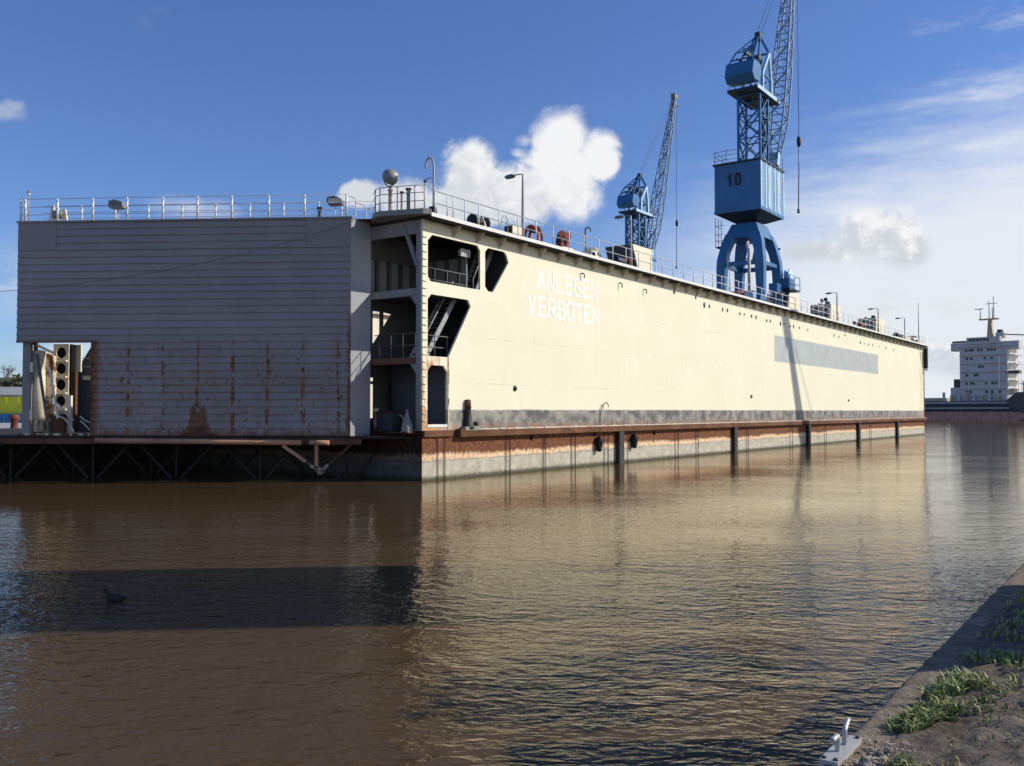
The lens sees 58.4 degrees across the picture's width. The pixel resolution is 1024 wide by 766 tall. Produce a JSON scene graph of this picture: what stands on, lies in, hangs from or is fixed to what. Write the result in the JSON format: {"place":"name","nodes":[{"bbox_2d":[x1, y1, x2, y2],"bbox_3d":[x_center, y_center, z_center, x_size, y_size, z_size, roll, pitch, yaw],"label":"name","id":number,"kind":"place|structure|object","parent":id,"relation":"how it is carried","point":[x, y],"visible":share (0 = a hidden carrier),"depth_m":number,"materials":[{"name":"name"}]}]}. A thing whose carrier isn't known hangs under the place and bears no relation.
{"place":"outdoors","nodes":[
{"label":"outdoors","id":0,"kind":"place"},
{"bbox_2d":[0,387,21,396],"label":"quay shed","id":1,"kind":"structure","parent":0,"point":[10,391],"depth_m":120.63,"materials":[{"name":"white metal"}]},
{"bbox_2d":[0,423,21,428],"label":"quay","id":2,"kind":"structure","parent":0,"point":[4,425],"depth_m":82.81,"materials":[{"name":"grey concrete"}]},
{"bbox_2d":[0,414,21,422],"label":"blue skip","id":3,"kind":"object","parent":2,"relation":"on","point":[4,418],"visible":0.34,"depth_m":101.52,"materials":[{"name":"blue metal"}]},
{"bbox_2d":[0,397,21,413],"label":"yellow skip","id":4,"kind":"object","parent":3,"relation":"on","point":[10,405],"visible":0.41,"depth_m":101.98,"materials":[{"name":"metal"}]},
{"bbox_2d":[8,414,19,427],"bbox_3d":[-31.600,2.535,58.150,0.800,1.100,0.800,0,-2,0],"label":"quay bollard","id":5,"kind":"object","parent":2,"relation":"on","point":[14,419],"visible":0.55,"depth_m":57.96,"materials":[{"name":"red metal"}]},
{"bbox_2d":[0,377,21,384],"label":"grass bank","id":6,"kind":"structure","parent":0,"point":[2,379],"depth_m":158.07,"materials":[{"name":"green plant"}]},
{"bbox_2d":[0,364,15,376],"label":"tree","id":7,"kind":"object","parent":6,"relation":"on","point":[10,371],"visible":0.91,"depth_m":168.32,"materials":[{"name":"green plant"}]},
{"bbox_2d":[0,373,21,386],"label":"scrub","id":8,"kind":"object","parent":6,"relation":"on","point":[17,380],"visible":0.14,"depth_m":151.31,"materials":[{"name":"green plant"}]},
{"bbox_2d":[0,420,1023,765],"bbox_3d":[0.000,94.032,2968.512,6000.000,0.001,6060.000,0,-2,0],"label":"water","id":9,"kind":"structure","parent":0,"point":[788,606],"depth_m":13.91,"materials":[{"name":"brown liquid"}]},
{"bbox_2d":[102,587,127,601],"bbox_3d":[-6.116,3.275,14.109,0.440,0.245,0.156,0,-2,10],"label":"duck","id":10,"kind":"object","parent":9,"relation":"on","point":[112,597],"visible":0.99,"depth_m":14.06},
{"bbox_2d":[0,428,410,477],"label":"truss platform","id":11,"kind":"structure","parent":9,"relation":"in","point":[106,453],"depth_m":40.79,"materials":[{"name":"metal"}]},
{"bbox_2d":[16,216,370,435],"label":"dock gate","id":12,"kind":"structure","parent":11,"relation":"on","point":[273,341],"depth_m":39.60,"materials":[{"name":"metal"}]},
{"bbox_2d":[27,190,29,220],"bbox_3d":[-21.293,-7.806,40.345,0.111,1.400,0.111,-1,-2,26],"label":"warning light","id":13,"kind":"object","parent":12,"relation":"on","point":[28,193],"visible":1,"depth_m":40.33,"materials":[{"name":"white paint"}]},
{"bbox_2d":[49,205,67,220],"bbox_3d":[-20.120,-7.486,40.657,0.860,0.780,0.380,0,-2,4],"label":"hand winch","id":14,"kind":"object","parent":12,"relation":"on","point":[53,217],"visible":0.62,"depth_m":40.59,"materials":[{"name":"beige paint"}]},
{"bbox_2d":[108,199,125,219],"bbox_3d":[-17.442,-7.591,40.501,0.680,0.980,0.455,0,-2,4],"label":"floodlight","id":15,"kind":"object","parent":12,"relation":"on","point":[115,204],"visible":0.85,"depth_m":40.30,"materials":[{"name":"white paint"}]},
{"bbox_2d":[0,221,352,291],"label":"slack cable","id":16,"kind":"object","parent":12,"relation":"attached to","point":[173,268],"visible":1,"depth_m":38.75,"materials":[{"name":"black metal"}]},
{"bbox_2d":[19,194,376,220],"bbox_3d":[-13.798,-7.606,40.205,15.775,0.991,0.938,0,-2,4],"label":"gate railing","id":17,"kind":"object","parent":12,"relation":"on","point":[197,210],"visible":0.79,"depth_m":40.14,"materials":[{"name":"white metal"}]},
{"bbox_2d":[317,206,321,216],"bbox_3d":[-8.392,-7.409,39.910,0.220,0.580,0.209,0,-2,4],"label":"vent pipe","id":18,"kind":"object","parent":12,"relation":"on","point":[319,212],"visible":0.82,"depth_m":39.85,"materials":[{"name":"grey metal"}]},
{"bbox_2d":[326,196,343,215],"bbox_3d":[-7.691,-7.611,39.841,0.680,0.980,0.455,0,-2,4],"label":"floodlight","id":19,"kind":"object","parent":12,"relation":"on","point":[333,199],"visible":0.87,"depth_m":39.64,"materials":[{"name":"white paint"}]},
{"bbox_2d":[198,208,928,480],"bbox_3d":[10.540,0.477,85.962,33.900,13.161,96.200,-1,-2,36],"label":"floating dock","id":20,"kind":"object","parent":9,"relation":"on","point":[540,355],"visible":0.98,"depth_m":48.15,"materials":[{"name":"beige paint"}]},
{"bbox_2d":[345,195,374,222],"bbox_3d":[-6.543,-7.521,39.781,1.190,1.076,1.032,0,-2,4],"label":"side railing","id":21,"kind":"object","parent":20,"relation":"on","point":[367,220],"visible":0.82,"depth_m":39.62,"materials":[{"name":"grey metal"}]},
{"bbox_2d":[373,407,378,429],"bbox_3d":[-6.099,1.590,41.050,0.247,1.000,0.260,-1,-2,36],"label":"hydrant post","id":22,"kind":"object","parent":20,"relation":"on","point":[375,409],"visible":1,"depth_m":40.96,"materials":[{"name":"grey metal"}]},
{"bbox_2d":[376,411,397,429],"bbox_3d":[-5.580,1.673,40.826,0.760,0.820,0.610,-1,-2,36],"label":"deck locker","id":23,"kind":"object","parent":20,"relation":"on","point":[385,419],"visible":0.96,"depth_m":40.57,"materials":[{"name":"metal"}]},
{"bbox_2d":[382,169,398,209],"bbox_3d":[-5.219,-8.153,38.811,0.816,1.880,0.500,-1,-2,36],"label":"searchlight","id":24,"kind":"object","parent":20,"relation":"on","point":[390,176],"visible":0.95,"depth_m":38.73,"materials":[{"name":"grey metal"}]},
{"bbox_2d":[373,185,424,211],"bbox_3d":[-5.042,-7.726,38.645,2.990,1.016,0.768,-1,-2,36],"label":"platform railing","id":25,"kind":"object","parent":20,"relation":"on","point":[397,193],"visible":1,"depth_m":38.33,"materials":[{"name":"grey metal"}]},
{"bbox_2d":[386,409,415,432],"bbox_3d":[-4.639,1.604,38.580,1.200,1.000,0.610,-1,-2,36],"label":"mooring chock","id":26,"kind":"object","parent":20,"relation":"on","point":[401,424],"visible":1,"depth_m":38.35,"materials":[{"name":"grey paint"}]},
{"bbox_2d":[400,191,403,209],"bbox_3d":[-4.646,-7.644,38.615,0.166,0.850,0.166,1,-2,-32],"label":"stub post","id":27,"kind":"object","parent":20,"relation":"on","point":[401,199],"visible":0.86,"depth_m":38.57,"materials":[{"name":"metal"}]},
{"bbox_2d":[405,188,411,208],"bbox_3d":[-4.349,-7.699,38.464,0.240,0.950,0.240,1,-2,-32],"label":"stub post","id":28,"kind":"object","parent":20,"relation":"on","point":[408,199],"visible":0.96,"depth_m":38.40,"materials":[{"name":"grey metal"}]},
{"bbox_2d":[423,157,436,212],"bbox_3d":[-3.460,-8.301,38.642,0.686,2.525,0.400,-1,-2,36],"label":"gooseneck lamp","id":29,"kind":"object","parent":20,"relation":"on","point":[425,183],"visible":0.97,"depth_m":38.51,"materials":[{"name":"grey metal"}]},
{"bbox_2d":[460,399,479,429],"bbox_3d":[-1.913,1.408,40.650,0.585,1.360,1.050,-1,-2,36],"label":"mooring bitt","id":30,"kind":"object","parent":20,"relation":"on","point":[468,423],"visible":1,"depth_m":40.45,"materials":[{"name":"black metal"}]},
{"bbox_2d":[467,214,490,226],"bbox_3d":[-1.522,-7.300,41.851,0.700,0.720,1.020,-1,-2,36],"label":"mooring winch","id":31,"kind":"object","parent":20,"relation":"on","point":[473,218],"visible":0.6,"depth_m":41.73,"materials":[{"name":"beige paint"}]},
{"bbox_2d":[504,225,521,235],"bbox_3d":[0.039,-7.186,43.922,0.500,0.620,0.790,-1,-2,36],"label":"deck box","id":32,"kind":"object","parent":20,"relation":"on","point":[512,229],"visible":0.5,"depth_m":43.66,"materials":[{"name":"beige paint"}]},
{"bbox_2d":[505,226,511,232],"bbox_3d":[-0.182,-7.200,43.616,0.400,0.530,0.035,-1,-2,36],"label":"end door","id":33,"kind":"structure","parent":32,"relation":"in","point":[509,227],"depth_m":43.56,"materials":[{"name":"black metal"}]},
{"bbox_2d":[504,174,524,236],"bbox_3d":[0.133,-8.548,44.840,1.145,3.400,0.200,-1,-2,36],"label":"deck lamp","id":34,"kind":"object","parent":20,"relation":"on","point":[510,176],"visible":0.91,"depth_m":44.52,"materials":[{"name":"grey metal"}]},
{"bbox_2d":[524,224,543,241],"bbox_3d":[1.078,-7.322,45.369,0.929,0.988,0.615,-1,-2,36],"label":"fire hose reel","id":35,"kind":"object","parent":20,"relation":"on","point":[532,227],"visible":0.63,"depth_m":45.23,"materials":[{"name":"red paint"}]},
{"bbox_2d":[555,230,572,249],"bbox_3d":[2.606,-7.306,47.477,0.700,1.077,1.028,-1,-2,36],"label":"red ventilator","id":36,"kind":"object","parent":20,"relation":"on","point":[562,242],"visible":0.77,"depth_m":47.14,"materials":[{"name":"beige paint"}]},
{"bbox_2d":[584,227,590,250],"bbox_3d":[4.145,-7.616,50.033,0.421,1.855,0.110,-1,-2,36],"label":"vent pipe","id":37,"kind":"object","parent":20,"relation":"on","point":[585,234],"visible":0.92,"depth_m":50.08,"materials":[{"name":"grey metal"}]},
{"bbox_2d":[580,248,601,256],"bbox_3d":[4.431,-7.027,50.080,0.862,0.680,1.640,-1,-2,36],"label":"capstan","id":38,"kind":"object","parent":20,"relation":"on","point":[592,251],"visible":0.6,"depth_m":49.68,"materials":[{"name":"beige paint"}]},
{"bbox_2d":[595,432,602,451],"bbox_3d":[4.716,3.142,49.598,0.300,1.182,0.414,-1,-2,36],"label":"tyre fender","id":39,"kind":"object","parent":20,"relation":"hanging from","point":[599,443],"visible":1,"depth_m":49.48,"materials":[{"name":"black rubber"}]},
{"bbox_2d":[614,215,631,265],"bbox_3d":[6.537,-8.216,53.692,1.145,3.279,0.200,-1,-2,36],"label":"deck lamp","id":40,"kind":"object","parent":20,"relation":"on","point":[619,217],"visible":0.92,"depth_m":53.38,"materials":[{"name":"grey metal"}]},
{"bbox_2d":[631,433,637,447],"bbox_3d":[7.060,3.182,52.840,0.300,1.182,0.414,-1,-2,36],"label":"tyre fender","id":41,"kind":"object","parent":20,"relation":"hanging from","point":[634,440],"visible":1,"depth_m":52.71,"materials":[{"name":"black rubber"}]},
{"bbox_2d":[617,93,678,271],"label":"dock crane","id":42,"kind":"object","parent":20,"relation":"on","point":[634,197],"visible":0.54,"depth_m":119.32,"materials":[{"name":"blue metal"}]},
{"bbox_2d":[432,190,923,343],"bbox_3d":[24.253,-6.389,76.376,0.056,1.019,94.200,-1,-2,36],"label":"deck railing","id":43,"kind":"object","parent":20,"relation":"on","point":[479,215],"visible":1,"depth_m":52.95,"materials":[{"name":"grey metal"}]},
{"bbox_2d":[732,291,743,295],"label":"red winch","id":44,"kind":"object","parent":20,"relation":"on","point":[740,292],"visible":0.19,"depth_m":69.90,"materials":[{"name":"metal"}]},
{"bbox_2d":[744,241,750,290],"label":"rusty pole","id":45,"kind":"object","parent":20,"relation":"on","point":[748,258],"visible":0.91,"depth_m":70.87,"materials":[{"name":"white metal"}]},
{"bbox_2d":[743,290,756,298],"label":"blue cabinet","id":46,"kind":"object","parent":20,"relation":"on","point":[750,294],"visible":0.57,"depth_m":69.54,"materials":[{"name":"blue metal"}]},
{"bbox_2d":[712,0,800,305],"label":"dock crane","id":47,"kind":"object","parent":20,"relation":"on","point":[749,198],"visible":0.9,"depth_m":73.21,"materials":[{"name":"blue metal"}]},
{"bbox_2d":[820,299,823,316],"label":"deck post","id":48,"kind":"object","parent":20,"relation":"on","point":[821,300],"visible":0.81,"depth_m":82.45,"materials":[{"name":"grey metal"}]},
{"bbox_2d":[824,298,827,317],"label":"deck post","id":49,"kind":"object","parent":20,"relation":"on","point":[825,299],"visible":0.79,"depth_m":83.34,"materials":[{"name":"black metal"}]},
{"bbox_2d":[825,292,837,320],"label":"deck lamp","id":50,"kind":"object","parent":20,"relation":"on","point":[836,304],"visible":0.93,"depth_m":85.98,"materials":[{"name":"grey metal"}]},
{"bbox_2d":[868,308,878,331],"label":"deck lamp","id":51,"kind":"object","parent":20,"relation":"on","point":[878,316],"visible":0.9,"depth_m":97.92,"materials":[{"name":"grey metal"}]},
{"bbox_2d":[900,334,915,340],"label":"end shelter","id":52,"kind":"object","parent":20,"relation":"on","point":[910,338],"visible":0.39,"depth_m":112.21,"materials":[{"name":"beige paint"}]},
{"bbox_2d":[911,305,921,342],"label":"whip aerial","id":53,"kind":"object","parent":20,"relation":"on","point":[918,327],"visible":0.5,"depth_m":114.06,"materials":[{"name":"beige paint"}]},
{"bbox_2d":[925,296,1023,419],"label":"cargo ship","id":54,"kind":"object","parent":9,"relation":"on","point":[986,385],"visible":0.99,"depth_m":300.04,"materials":[{"name":"white paint"}]},
{"bbox_2d":[0,0,1023,397],"label":"sky","id":55,"kind":"structure","parent":0,"point":[911,112],"materials":[{"name":"blue"}]},
{"bbox_2d":[611,256,625,263],"bbox_3d":[6.072,-6.910,52.260,0.580,0.565,0.840,-1,-2,36],"label":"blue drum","id":56,"kind":"object","parent":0,"point":[619,259],"visible":0.58,"depth_m":51.96,"materials":[{"name":"blue metal"}]},
{"bbox_2d":[605,244,651,270],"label":"hatch house","id":57,"kind":"structure","parent":0,"point":[626,252],"depth_m":55.39,"materials":[{"name":"beige paint"}]},
{"bbox_2d":[767,291,798,309],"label":"hatch house","id":58,"kind":"structure","parent":0,"point":[787,304],"depth_m":77.39,"materials":[{"name":"beige paint"}]},
{"bbox_2d":[810,301,840,321],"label":"hatch house","id":59,"kind":"structure","parent":0,"point":[831,311],"depth_m":86.51,"materials":[{"name":"beige paint"}]},
{"bbox_2d":[858,315,884,332],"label":"hatch house","id":60,"kind":"structure","parent":0,"point":[875,320],"depth_m":99.52,"materials":[{"name":"beige paint"}]},
{"bbox_2d":[862,587,1023,765],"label":"soil bank","id":61,"kind":"structure","parent":0,"point":[962,732],"depth_m":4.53,"materials":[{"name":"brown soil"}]},
{"bbox_2d":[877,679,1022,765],"bbox_3d":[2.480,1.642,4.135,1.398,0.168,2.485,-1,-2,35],"label":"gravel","id":62,"kind":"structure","parent":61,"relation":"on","point":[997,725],"depth_m":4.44,"materials":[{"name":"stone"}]},
{"bbox_2d":[884,592,1023,765],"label":"dry grass","id":63,"kind":"structure","parent":61,"relation":"on","point":[975,707],"depth_m":5.00,"materials":[{"name":"plant"}]},
{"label":"quay wall","id":64,"kind":"structure","parent":0,"visible":0},
{"bbox_2d":[823,564,1023,765],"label":"quay coping","id":65,"kind":"object","parent":64,"relation":"on","point":[945,655],"visible":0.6,"depth_m":5.75,"materials":[{"name":"concrete"}]},
{"bbox_2d":[819,717,861,765],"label":"mooring cleat","id":66,"kind":"object","parent":65,"relation":"attached to","point":[843,747],"visible":1,"depth_m":4.26,"materials":[{"name":"silver metal"}]},
{"bbox_2d":[840,738,931,765],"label":"broken aggregate","id":67,"kind":"object","parent":65,"relation":"on","point":[866,760],"visible":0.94,"depth_m":4.20,"materials":[{"name":"grey gravel"}]}
]}

